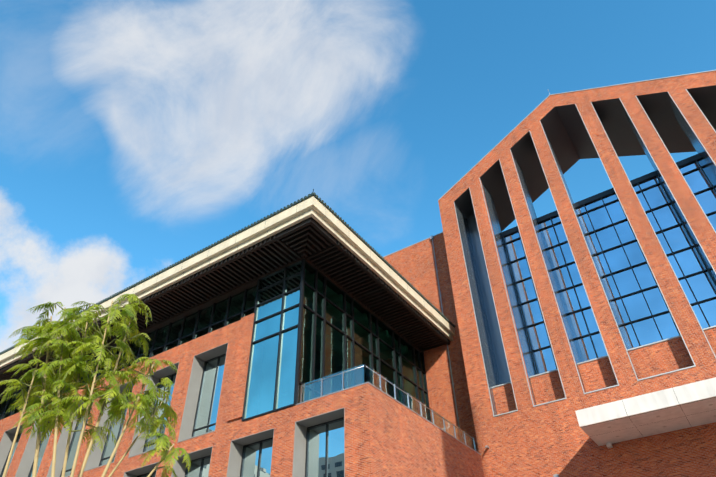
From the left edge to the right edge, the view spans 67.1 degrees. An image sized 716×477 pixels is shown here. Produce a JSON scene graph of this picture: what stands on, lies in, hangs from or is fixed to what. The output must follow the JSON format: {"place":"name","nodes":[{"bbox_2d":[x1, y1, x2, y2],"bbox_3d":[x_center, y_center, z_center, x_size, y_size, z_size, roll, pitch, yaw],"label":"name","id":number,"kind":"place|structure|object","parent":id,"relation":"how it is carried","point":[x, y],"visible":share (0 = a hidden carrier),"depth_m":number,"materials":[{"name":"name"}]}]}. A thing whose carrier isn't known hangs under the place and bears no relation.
{"place":"outdoors","nodes":[
{"label":"outdoors","id":0,"kind":"place"},
{"bbox_2d":[0,294,190,476],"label":"tree","id":1,"kind":"object","parent":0,"point":[65,414],"depth_m":6.17,"materials":[{"name":"green plant"}]},
{"bbox_2d":[0,217,449,393],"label":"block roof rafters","id":2,"kind":"object","parent":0,"point":[344,267],"visible":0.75,"depth_m":35.58,"materials":[{"name":"brown wood"}]},
{"bbox_2d":[0,196,454,398],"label":"roof fascia","id":3,"kind":"structure","parent":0,"point":[323,216],"depth_m":35.17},
{"bbox_2d":[0,192,454,354],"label":"block roof tiles","id":4,"kind":"object","parent":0,"point":[268,217],"visible":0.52,"depth_m":35.14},
{"bbox_2d":[0,313,483,476],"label":"block brick walls","id":5,"kind":"structure","parent":0,"point":[386,435],"depth_m":28.86,"materials":[{"name":"red brick"}]},
{"bbox_2d":[0,343,344,476],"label":"window reveals","id":6,"kind":"object","parent":5,"relation":"in","point":[185,433],"visible":0.33,"depth_m":33.19,"materials":[{"name":"grey concrete"}]},
{"bbox_2d":[0,259,429,476],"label":"window frames","id":7,"kind":"structure","parent":5,"relation":"in","point":[300,304],"depth_m":33.59,"materials":[{"name":"black metal"}]},
{"bbox_2d":[0,262,428,476],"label":"windows","id":8,"kind":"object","parent":7,"relation":"in","point":[261,389],"visible":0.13,"depth_m":32.83,"materials":[{"name":"blue glass"}]},
{"bbox_2d":[296,382,480,454],"bbox_3d":[2.291,11.007,30.670,4.390,0.060,13.020,-24,-45,25],"label":"parapet coping","id":9,"kind":"object","parent":5,"relation":"on","point":[392,398],"visible":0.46,"depth_m":27.10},
{"bbox_2d":[0,0,715,351],"label":"sky","id":10,"kind":"structure","parent":0,"point":[137,137],"materials":[{"name":"blue"}]},
{"label":"ground","id":11,"kind":"structure","parent":0,"visible":0},
{"bbox_2d":[384,71,715,476],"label":"brick wall","id":12,"kind":"structure","parent":11,"relation":"on","point":[527,439],"depth_m":38.35,"materials":[{"name":"red brick"}]},
{"bbox_2d":[430,235,558,476],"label":"facade fittings","id":13,"kind":"object","parent":12,"relation":"attached to","point":[448,352],"visible":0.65,"depth_m":41.43,"materials":[{"name":"grey"}]},
{"bbox_2d":[383,70,715,416],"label":"block trims","id":14,"kind":"object","parent":12,"relation":"attached to","point":[680,335],"visible":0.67,"depth_m":36.88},
{"bbox_2d":[460,109,715,384],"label":"block panel joints","id":15,"kind":"object","parent":12,"relation":"attached to","point":[585,238],"visible":0.06,"depth_m":40.03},
{"bbox_2d":[501,153,715,373],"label":"window frame","id":16,"kind":"structure","parent":12,"relation":"in","point":[649,176],"depth_m":39.55,"materials":[{"name":"black metal"}]},
{"bbox_2d":[504,159,715,373],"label":"glass window","id":17,"kind":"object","parent":16,"relation":"in","point":[702,286],"visible":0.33,"depth_m":38.33,"materials":[{"name":"blue glass"}]},
{"bbox_2d":[575,377,715,447],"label":"entrance canopy","id":18,"kind":"object","parent":12,"relation":"attached to","point":[698,391],"visible":0.95,"depth_m":27.40,"materials":[{"name":"white concrete"}]},
{"bbox_2d":[580,390,715,436],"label":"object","id":19,"kind":"object","parent":18,"relation":"attached to","point":[651,411],"visible":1,"depth_m":27.16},
{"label":"block","id":20,"kind":"object","parent":11,"relation":"on","visible":0},
{"bbox_2d":[300,364,475,450],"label":"railing posts","id":21,"kind":"object","parent":20,"relation":"on","point":[364,366],"visible":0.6,"depth_m":28.04,"materials":[{"name":"grey metal"}]},
{"bbox_2d":[302,364,474,448],"bbox_3d":[2.257,10.582,31.160,3.900,1.060,12.630,-24,-45,25],"label":"glass railing","id":22,"kind":"object","parent":21,"relation":"attached to","point":[427,410],"visible":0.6,"depth_m":27.75,"materials":[{"name":"clear glass"}]}
]}

